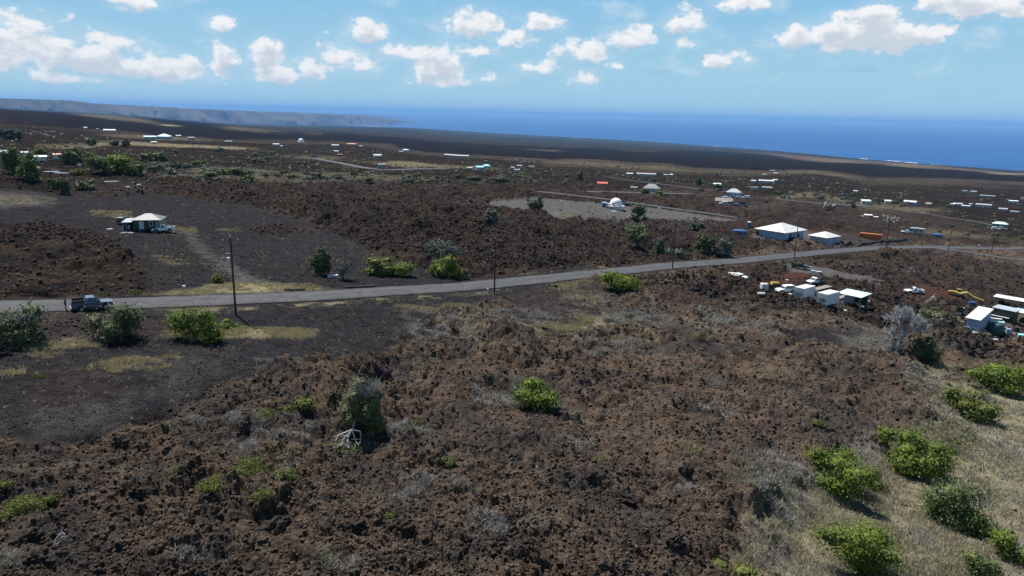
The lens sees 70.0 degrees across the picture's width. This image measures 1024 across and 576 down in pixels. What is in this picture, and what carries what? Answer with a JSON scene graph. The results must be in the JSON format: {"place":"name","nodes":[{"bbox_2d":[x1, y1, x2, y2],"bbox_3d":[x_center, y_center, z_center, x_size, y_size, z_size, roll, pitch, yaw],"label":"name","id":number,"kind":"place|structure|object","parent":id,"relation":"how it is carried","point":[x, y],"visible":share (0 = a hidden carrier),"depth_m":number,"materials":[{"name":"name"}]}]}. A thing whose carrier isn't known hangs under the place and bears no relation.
{"place":"outdoors","nodes":[
{"label":"outdoors","id":0,"kind":"place"},
{"bbox_2d":[0,98,417,124],"bbox_3d":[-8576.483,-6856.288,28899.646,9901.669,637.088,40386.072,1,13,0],"label":"hills","id":1,"kind":"structure","parent":0,"point":[254,117],"depth_m":16089.87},
{"bbox_2d":[0,108,1023,575],"bbox_3d":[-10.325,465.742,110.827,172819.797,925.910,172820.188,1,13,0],"label":"ground","id":2,"kind":"structure","parent":0,"point":[562,154],"depth_m":112.75,"materials":[{"name":"soil"}]},
{"bbox_2d":[0,479,15,490],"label":"plant","id":3,"kind":"object","parent":2,"relation":"on","point":[5,485],"visible":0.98,"depth_m":56.91,"materials":[{"name":"green plant"}]},
{"bbox_2d":[0,140,23,174],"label":"tree","id":4,"kind":"object","parent":2,"relation":"on","point":[10,158],"visible":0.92,"depth_m":231.78,"materials":[{"name":"green plant"}]},
{"bbox_2d":[8,128,25,139],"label":"tree","id":5,"kind":"object","parent":2,"relation":"on","point":[15,134],"visible":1,"depth_m":514.95,"materials":[{"name":"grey plant"}]},
{"bbox_2d":[8,526,44,544],"bbox_3d":[-34.503,17.698,51.842,1.809,1.446,2.379,14,26,24],"label":"lava boulder","id":6,"kind":"object","parent":2,"relation":"on","point":[29,534],"visible":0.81,"depth_m":51.51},
{"bbox_2d":[0,494,53,519],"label":"plant","id":7,"kind":"object","parent":2,"relation":"on","point":[29,505],"visible":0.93,"depth_m":55.32,"materials":[{"name":"green plant"}]},
{"bbox_2d":[14,147,40,180],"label":"tree","id":8,"kind":"object","parent":2,"relation":"on","point":[28,171],"visible":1,"depth_m":223.81,"materials":[{"name":"green plant"}]},
{"bbox_2d":[0,297,59,349],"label":"shrub","id":9,"kind":"object","parent":2,"relation":"on","point":[17,328],"visible":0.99,"depth_m":84.74,"materials":[{"name":"green plant"}]},
{"bbox_2d":[41,494,62,502],"bbox_3d":[-35.862,16.474,57.017,1.485,0.753,1.244,-8,16,-34],"label":"plant","id":10,"kind":"object","parent":2,"relation":"on","point":[51,499],"visible":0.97,"depth_m":56.77,"materials":[{"name":"green plant"}]},
{"bbox_2d":[51,177,71,194],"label":"tree","id":11,"kind":"object","parent":2,"relation":"on","point":[63,186],"visible":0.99,"depth_m":208.39,"materials":[{"name":"green plant"}]},
{"bbox_2d":[55,143,86,165],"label":"tree","id":12,"kind":"object","parent":2,"relation":"on","point":[71,156],"visible":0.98,"depth_m":303.48,"materials":[{"name":"green plant"}]},
{"bbox_2d":[71,178,98,189],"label":"shrub","id":13,"kind":"object","parent":2,"relation":"on","point":[81,185],"visible":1,"depth_m":221.16,"materials":[{"name":"green plant"}]},
{"bbox_2d":[82,155,114,173],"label":"shrub","id":14,"kind":"object","parent":2,"relation":"on","point":[94,162],"visible":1,"depth_m":275.08,"materials":[{"name":"green plant"}]},
{"bbox_2d":[80,302,147,342],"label":"shrub","id":15,"kind":"object","parent":2,"relation":"on","point":[128,317],"visible":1,"depth_m":90.11,"materials":[{"name":"green plant"}]},
{"bbox_2d":[100,152,135,172],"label":"shrub","id":16,"kind":"object","parent":2,"relation":"on","point":[118,162],"visible":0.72,"depth_m":281.87,"materials":[{"name":"green plant"}]},
{"bbox_2d":[122,161,144,175],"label":"shrub","id":17,"kind":"object","parent":2,"relation":"on","point":[137,169],"visible":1,"depth_m":282.84,"materials":[{"name":"green plant"}]},
{"bbox_2d":[121,213,166,232],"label":"cabin","id":18,"kind":"object","parent":2,"relation":"on","point":[147,221],"visible":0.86,"depth_m":175.19,"materials":[{"name":"green paint"}]},
{"bbox_2d":[146,162,165,171],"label":"scrub tree","id":19,"kind":"object","parent":2,"relation":"on","point":[153,167],"visible":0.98,"depth_m":306.17,"materials":[{"name":"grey plant"}]},
{"bbox_2d":[149,151,170,162],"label":"tree","id":20,"kind":"object","parent":2,"relation":"on","point":[157,156],"visible":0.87,"depth_m":388.25,"materials":[{"name":"green plant"}]},
{"bbox_2d":[150,224,175,232],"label":"pickup truck","id":21,"kind":"object","parent":2,"relation":"on","point":[164,227],"visible":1,"depth_m":176.40,"materials":[{"name":"white paint"}]},
{"bbox_2d":[158,303,232,344],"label":"shrub","id":22,"kind":"object","parent":2,"relation":"on","point":[183,320],"visible":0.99,"depth_m":93.42,"materials":[{"name":"green plant"}]},
{"bbox_2d":[191,159,212,168],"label":"tree","id":23,"kind":"object","parent":2,"relation":"on","point":[194,162],"visible":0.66,"depth_m":381.56,"materials":[{"name":"green plant"}]},
{"bbox_2d":[189,474,240,492],"bbox_3d":[-24.214,16.055,59.755,3.992,1.202,2.524,-5,15,-23],"label":"plant","id":24,"kind":"object","parent":2,"relation":"on","point":[211,482],"visible":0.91,"depth_m":59.34,"materials":[{"name":"green plant"}]},
{"bbox_2d":[222,235,238,314],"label":"utility pole","id":25,"kind":"object","parent":2,"relation":"on","point":[234,294],"visible":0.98,"depth_m":104.53,"materials":[{"name":"brown wood"}]},
{"bbox_2d":[232,251,494,265],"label":"power line","id":26,"kind":"object","parent":25,"relation":"attached to","point":[354,265],"visible":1,"depth_m":117.20,"materials":[{"name":"metal"}]},
{"bbox_2d":[218,318,242,329],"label":"shrub","id":27,"kind":"object","parent":2,"relation":"on","point":[227,322],"visible":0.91,"depth_m":100.22,"materials":[{"name":"green plant"}]},
{"bbox_2d":[226,166,245,175],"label":"scrub tree","id":28,"kind":"object","parent":2,"relation":"on","point":[235,170],"visible":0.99,"depth_m":318.94,"materials":[{"name":"green plant"}]},
{"bbox_2d":[227,455,273,477],"bbox_3d":[-23.004,16.016,64.841,4.829,1.606,4.518,-4,14,-20],"label":"plant","id":29,"kind":"object","parent":2,"relation":"on","point":[254,468],"visible":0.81,"depth_m":64.66,"materials":[{"name":"green plant"}]},
{"bbox_2d":[248,487,276,502],"bbox_3d":[-19.845,16.563,58.138,2.239,1.155,1.822,-4,14,-20],"label":"plant","id":30,"kind":"object","parent":2,"relation":"on","point":[261,492],"visible":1,"depth_m":57.87,"materials":[{"name":"green plant"}]},
{"bbox_2d":[249,408,278,419],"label":"plant","id":31,"kind":"object","parent":2,"relation":"on","point":[266,412],"visible":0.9,"depth_m":74.43,"materials":[{"name":"green plant"}]},
{"bbox_2d":[256,516,290,533],"bbox_3d":[-18.336,18.518,56.273,2.903,1.817,2.017,-15,20,-24],"label":"lava boulder","id":32,"kind":"object","parent":2,"relation":"on","point":[274,524],"visible":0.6,"depth_m":55.85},
{"bbox_2d":[273,467,299,482],"bbox_3d":[-19.523,16.134,62.708,2.987,1.436,1.875,1,13,-2],"label":"plant","id":33,"kind":"object","parent":2,"relation":"on","point":[291,476],"visible":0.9,"depth_m":62.55,"materials":[{"name":"green plant"}]},
{"bbox_2d":[294,397,321,412],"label":"shrub","id":34,"kind":"object","parent":2,"relation":"on","point":[307,404],"visible":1,"depth_m":77.92,"materials":[{"name":"green plant"}]},
{"bbox_2d":[308,246,335,276],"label":"tree","id":35,"kind":"object","parent":2,"relation":"on","point":[322,257],"visible":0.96,"depth_m":136.50,"materials":[{"name":"green plant"}]},
{"bbox_2d":[332,255,352,278],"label":"tree","id":36,"kind":"object","parent":2,"relation":"on","point":[342,269],"visible":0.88,"depth_m":134.90,"materials":[{"name":"grey plant"}]},
{"bbox_2d":[323,439,361,454],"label":"plant","id":37,"kind":"object","parent":2,"relation":"on","point":[348,449],"visible":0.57,"depth_m":71.86,"materials":[{"name":"green plant"}]},
{"bbox_2d":[332,422,361,449],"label":"fallen branch","id":38,"kind":"object","parent":2,"relation":"on","point":[347,439],"visible":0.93,"depth_m":71.75,"materials":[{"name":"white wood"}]},
{"bbox_2d":[346,517,367,532],"bbox_3d":[-12.422,18.611,57.395,2.238,1.185,1.499,2,16,-12],"label":"lava boulder","id":39,"kind":"object","parent":2,"relation":"on","point":[357,524],"visible":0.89,"depth_m":57.04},
{"bbox_2d":[328,358,392,433],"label":"shrub","id":40,"kind":"object","parent":2,"relation":"on","point":[362,405],"visible":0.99,"depth_m":74.16,"materials":[{"name":"green plant"}]},
{"bbox_2d":[365,419,389,436],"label":"shrub","id":41,"kind":"object","parent":2,"relation":"on","point":[381,427],"visible":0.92,"depth_m":74.19,"materials":[{"name":"green plant"}]},
{"bbox_2d":[358,253,398,276],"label":"shrub","id":42,"kind":"object","parent":2,"relation":"on","point":[376,270],"visible":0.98,"depth_m":141.32,"materials":[{"name":"green plant"}]},
{"bbox_2d":[312,158,445,169],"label":"lane","id":43,"kind":"structure","parent":2,"relation":"on","point":[352,165],"depth_m":542.22,"materials":[{"name":"asphalt"}]},
{"bbox_2d":[385,516,415,533],"bbox_3d":[-9.083,19.252,59.278,2.559,1.324,1.675,-6,17,-6],"label":"lava boulder","id":44,"kind":"object","parent":2,"relation":"on","point":[403,523],"visible":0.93,"depth_m":58.91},
{"bbox_2d":[388,261,416,276],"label":"shrub","id":45,"kind":"object","parent":2,"relation":"on","point":[401,269],"visible":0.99,"depth_m":142.13,"materials":[{"name":"green plant"}]},
{"bbox_2d":[425,249,458,277],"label":"shrub","id":46,"kind":"object","parent":2,"relation":"on","point":[449,268],"visible":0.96,"depth_m":146.39,"materials":[{"name":"green plant"}]},
{"bbox_2d":[418,236,466,258],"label":"tree","id":47,"kind":"object","parent":2,"relation":"on","point":[449,247],"visible":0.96,"depth_m":155.95,"materials":[{"name":"grey plant"}]},
{"bbox_2d":[440,456,455,467],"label":"plant","id":48,"kind":"object","parent":2,"relation":"on","point":[450,462],"visible":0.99,"depth_m":71.20,"materials":[{"name":"green plant"}]},
{"bbox_2d":[452,265,469,278],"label":"shrub","id":49,"kind":"object","parent":2,"relation":"on","point":[462,273],"visible":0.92,"depth_m":147.62,"materials":[{"name":"green plant"}]},
{"bbox_2d":[0,167,974,575],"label":"grey scrub","id":50,"kind":"object","parent":2,"relation":"on","point":[398,427],"visible":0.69,"depth_m":78.55,"materials":[{"name":"plant"}]},
{"bbox_2d":[482,207,500,226],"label":"shrub","id":51,"kind":"object","parent":2,"relation":"on","point":[491,217],"visible":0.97,"depth_m":216.64,"materials":[{"name":"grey plant"}]},
{"bbox_2d":[0,193,1000,480],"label":"yellow grass","id":52,"kind":"structure","parent":2,"relation":"on","point":[110,365],"depth_m":102.18,"materials":[{"name":"plant"}]},
{"bbox_2d":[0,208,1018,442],"bbox_3d":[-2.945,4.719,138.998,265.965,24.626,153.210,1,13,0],"label":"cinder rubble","id":53,"kind":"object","parent":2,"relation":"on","point":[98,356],"visible":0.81,"depth_m":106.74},
{"bbox_2d":[503,514,516,528],"bbox_3d":[-0.372,20.100,62.361,1.541,1.654,1.228,-10,21,-11],"label":"lava boulder","id":54,"kind":"object","parent":2,"relation":"on","point":[511,522],"visible":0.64,"depth_m":62.08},
{"bbox_2d":[0,204,1023,575],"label":"lava rubble","id":55,"kind":"object","parent":2,"relation":"on","point":[128,540],"visible":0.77,"depth_m":66.35,"materials":[{"name":"stone"}]},
{"bbox_2d":[0,275,1023,575],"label":"dry grass","id":56,"kind":"structure","parent":2,"relation":"on","point":[924,519],"depth_m":79.29,"materials":[{"name":"plant"}]},
{"bbox_2d":[793,509,915,575],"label":"shrub","id":57,"kind":"object","parent":56,"relation":"on","point":[864,551],"visible":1,"depth_m":64.69,"materials":[{"name":"green plant"}]},
{"bbox_2d":[0,149,1023,363],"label":"lava blocks","id":58,"kind":"structure","parent":2,"relation":"on","point":[20,235],"depth_m":204.84,"materials":[{"name":"stone"}]},
{"bbox_2d":[0,124,1023,233],"bbox_3d":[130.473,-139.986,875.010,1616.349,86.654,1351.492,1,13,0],"label":"scrub","id":59,"kind":"object","parent":2,"relation":"on","point":[289,167],"visible":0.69,"depth_m":582.89,"materials":[{"name":"green plant"}]},
{"bbox_2d":[25,235,1020,575],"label":"green weeds","id":60,"kind":"object","parent":2,"relation":"on","point":[957,443],"visible":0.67,"depth_m":97.42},
{"bbox_2d":[505,376,563,410],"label":"shrub","id":61,"kind":"object","parent":2,"relation":"on","point":[532,394],"visible":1,"depth_m":87.73,"materials":[{"name":"green plant"}]},
{"bbox_2d":[526,196,544,209],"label":"shrub","id":62,"kind":"object","parent":2,"relation":"on","point":[535,204],"visible":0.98,"depth_m":265.46,"materials":[{"name":"green plant"}]},
{"bbox_2d":[602,198,624,209],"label":"dome house","id":63,"kind":"structure","parent":2,"relation":"on","point":[615,203],"depth_m":308.74,"materials":[{"name":"white plastic"}]},
{"bbox_2d":[596,266,643,293],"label":"shrub","id":64,"kind":"object","parent":2,"relation":"on","point":[621,282],"visible":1,"depth_m":152.44,"materials":[{"name":"green plant"}]},
{"bbox_2d":[606,488,638,508],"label":"lava boulder","id":65,"kind":"object","parent":2,"relation":"on","point":[626,497],"visible":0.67,"depth_m":69.88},
{"bbox_2d":[625,202,646,220],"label":"shrub","id":66,"kind":"object","parent":2,"relation":"on","point":[637,210],"visible":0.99,"depth_m":278.41,"materials":[{"name":"green plant"}]},
{"bbox_2d":[537,191,737,217],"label":"lane","id":67,"kind":"structure","parent":2,"relation":"on","point":[642,204],"depth_m":341.39,"materials":[{"name":"asphalt"}]},
{"bbox_2d":[623,220,656,246],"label":"tree","id":68,"kind":"object","parent":2,"relation":"on","point":[637,236],"visible":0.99,"depth_m":213.53,"materials":[{"name":"green plant"}]},
{"bbox_2d":[651,238,666,254],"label":"shrub","id":69,"kind":"object","parent":2,"relation":"on","point":[659,246],"visible":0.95,"depth_m":205.14,"materials":[{"name":"green plant"}]},
{"bbox_2d":[664,533,685,548],"bbox_3d":[13.525,21.112,60.694,1.804,1.487,1.429,0,10,1],"label":"lava boulder","id":70,"kind":"object","parent":2,"relation":"on","point":[677,541],"visible":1,"depth_m":60.33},
{"bbox_2d":[665,247,691,259],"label":"shrub","id":71,"kind":"object","parent":2,"relation":"on","point":[679,253],"visible":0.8,"depth_m":207.68,"materials":[{"name":"grey plant"}]},
{"bbox_2d":[678,465,694,476],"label":"lava boulder","id":72,"kind":"object","parent":2,"relation":"on","point":[687,470],"visible":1,"depth_m":74.85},
{"bbox_2d":[688,219,706,231],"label":"shrub","id":73,"kind":"object","parent":2,"relation":"on","point":[696,225],"visible":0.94,"depth_m":264.09,"materials":[{"name":"grey plant"}]},
{"bbox_2d":[692,231,717,254],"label":"tree","id":74,"kind":"object","parent":2,"relation":"on","point":[703,239],"visible":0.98,"depth_m":223.11,"materials":[{"name":"green plant"}]},
{"bbox_2d":[709,238,734,257],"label":"tree","id":75,"kind":"object","parent":2,"relation":"on","point":[725,247],"visible":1,"depth_m":221.95,"materials":[{"name":"grey plant"}]},
{"bbox_2d":[726,188,740,198],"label":"house","id":76,"kind":"structure","parent":2,"relation":"on","point":[733,192],"depth_m":460.28,"materials":[{"name":"concrete"}]},
{"bbox_2d":[712,554,764,575],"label":"shrub","id":77,"kind":"object","parent":2,"relation":"on","point":[742,569],"visible":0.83,"depth_m":60.10,"materials":[{"name":"green plant"}]},
{"bbox_2d":[754,223,805,239],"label":"house","id":78,"kind":"structure","parent":2,"relation":"on","point":[786,234],"depth_m":281.53,"materials":[{"name":"metal"}]},
{"bbox_2d":[775,284,794,292],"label":"parked car","id":79,"kind":"object","parent":2,"relation":"on","point":[786,287],"visible":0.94,"depth_m":174.18,"materials":[{"name":"white paint"}]},
{"bbox_2d":[793,284,814,298],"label":"shipping container","id":80,"kind":"object","parent":2,"relation":"on","point":[803,291],"visible":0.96,"depth_m":173.81,"materials":[{"name":"white metal"}]},
{"bbox_2d":[806,277,824,284],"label":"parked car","id":81,"kind":"object","parent":2,"relation":"on","point":[812,280],"visible":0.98,"depth_m":199.65,"materials":[{"name":"white paint"}]},
{"bbox_2d":[809,231,841,244],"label":"garage","id":82,"kind":"structure","parent":2,"relation":"on","point":[826,237],"depth_m":288.58,"materials":[{"name":"concrete"}]},
{"bbox_2d":[817,289,839,307],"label":"shipping container","id":83,"kind":"object","parent":2,"relation":"on","point":[827,297],"visible":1,"depth_m":164.68,"materials":[{"name":"white metal"}]},
{"bbox_2d":[798,442,892,501],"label":"shrub","id":84,"kind":"object","parent":2,"relation":"on","point":[834,467],"visible":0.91,"depth_m":78.89,"materials":[{"name":"green plant"}]},
{"bbox_2d":[840,289,871,307],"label":"shelter","id":85,"kind":"object","parent":2,"relation":"on","point":[851,296],"visible":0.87,"depth_m":171.68,"materials":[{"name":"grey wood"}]},
{"bbox_2d":[859,232,882,239],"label":"shipping container","id":86,"kind":"object","parent":2,"relation":"on","point":[872,236],"visible":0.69,"depth_m":328.67,"materials":[{"name":"orange metal"}]},
{"bbox_2d":[854,463,890,490],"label":"shrub","id":87,"kind":"object","parent":2,"relation":"on","point":[871,469],"visible":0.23,"depth_m":83.27,"materials":[{"name":"green plant"}]},
{"bbox_2d":[841,238,914,246],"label":"stone wall","id":88,"kind":"structure","parent":2,"relation":"on","point":[847,243],"depth_m":312.21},
{"bbox_2d":[765,197,991,225],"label":"lane","id":89,"kind":"structure","parent":2,"relation":"on","point":[879,207],"depth_m":507.25,"materials":[{"name":"asphalt"}]},
{"bbox_2d":[881,303,931,350],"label":"dead tree","id":90,"kind":"object","parent":2,"relation":"on","point":[900,314],"visible":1,"depth_m":137.63,"materials":[{"name":"grey wood"}]},
{"bbox_2d":[869,421,960,483],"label":"shrub","id":91,"kind":"object","parent":2,"relation":"on","point":[936,460],"visible":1,"depth_m":88.00,"materials":[{"name":"green plant"}]},
{"bbox_2d":[909,227,924,235],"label":"travel trailer","id":92,"kind":"object","parent":2,"relation":"on","point":[916,230],"visible":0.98,"depth_m":365.81,"materials":[{"name":"white paint"}]},
{"bbox_2d":[905,335,945,362],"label":"shrub","id":93,"kind":"object","parent":2,"relation":"on","point":[923,348],"visible":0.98,"depth_m":135.70,"materials":[{"name":"green plant"}]},
{"bbox_2d":[919,306,961,321],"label":"shrub","id":94,"kind":"object","parent":2,"relation":"on","point":[944,315],"visible":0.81,"depth_m":175.54,"materials":[{"name":"green plant"}]},
{"bbox_2d":[914,474,1008,542],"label":"shrub","id":95,"kind":"object","parent":2,"relation":"on","point":[964,518],"visible":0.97,"depth_m":76.60,"materials":[{"name":"green plant"}]},
{"bbox_2d":[947,288,983,301],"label":"excavator","id":96,"kind":"object","parent":2,"relation":"on","point":[959,293],"visible":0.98,"depth_m":206.00,"materials":[{"name":"yellow metal"}]},
{"bbox_2d":[933,382,1012,425],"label":"shrub","id":97,"kind":"object","parent":2,"relation":"on","point":[974,405],"visible":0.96,"depth_m":111.33,"materials":[{"name":"green plant"}]},
{"bbox_2d":[965,306,993,331],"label":"shed","id":98,"kind":"structure","parent":2,"relation":"on","point":[978,318],"depth_m":161.53,"materials":[{"name":"white paint"}]},
{"bbox_2d":[956,546,1009,575],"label":"shrub","id":99,"kind":"object","parent":2,"relation":"on","point":[977,564],"visible":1,"depth_m":66.78,"materials":[{"name":"green plant"}]},
{"bbox_2d":[955,355,1023,398],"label":"shrub","id":100,"kind":"object","parent":2,"relation":"on","point":[1003,378],"visible":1,"depth_m":127.42,"materials":[{"name":"green plant"}]},
{"bbox_2d":[987,317,1004,336],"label":"covered tank","id":101,"kind":"object","parent":2,"relation":"on","point":[996,327],"visible":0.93,"depth_m":161.90,"materials":[{"name":"green plastic"}]},
{"bbox_2d":[986,518,1023,563],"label":"shrub","id":102,"kind":"object","parent":2,"relation":"on","point":[1006,541],"visible":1,"depth_m":71.74,"materials":[{"name":"green plant"}]},
{"bbox_2d":[992,304,1021,323],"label":"hut","id":103,"kind":"object","parent":2,"relation":"on","point":[1007,314],"visible":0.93,"depth_m":184.91,"materials":[{"name":"green paint"}]},
{"bbox_2d":[993,294,1023,308],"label":"canopy","id":104,"kind":"object","parent":2,"relation":"on","point":[1009,297],"visible":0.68,"depth_m":198.44,"materials":[{"name":"white plastic"}]},
{"bbox_2d":[1010,360,1023,389],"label":"shrub","id":105,"kind":"object","parent":2,"relation":"on","point":[1020,371],"visible":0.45,"depth_m":129.62,"materials":[{"name":"green plant"}]},
{"bbox_2d":[0,246,1023,312],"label":"road","id":106,"kind":"structure","parent":0,"point":[156,302],"depth_m":132.45,"materials":[{"name":"asphalt"}]},
{"bbox_2d":[70,295,114,311],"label":"pickup truck","id":107,"kind":"object","parent":106,"relation":"on","point":[87,301],"visible":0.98,"depth_m":99.62,"materials":[{"name":"grey metal"}]},
{"bbox_2d":[0,0,1023,128],"label":"sky","id":108,"kind":"structure","parent":0,"point":[936,63],"materials":[{"name":"blue"}]},
{"bbox_2d":[265,111,1023,170],"bbox_3d":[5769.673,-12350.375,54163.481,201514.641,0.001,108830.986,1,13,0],"label":"sea","id":109,"kind":"structure","parent":0,"point":[997,148],"depth_m":18823.22,"materials":[{"name":"liquid"}]},
{"bbox_2d":[936,248,1023,260],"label":"side road","id":110,"kind":"structure","parent":0,"point":[978,253],"depth_m":327.67,"materials":[{"name":"asphalt"}]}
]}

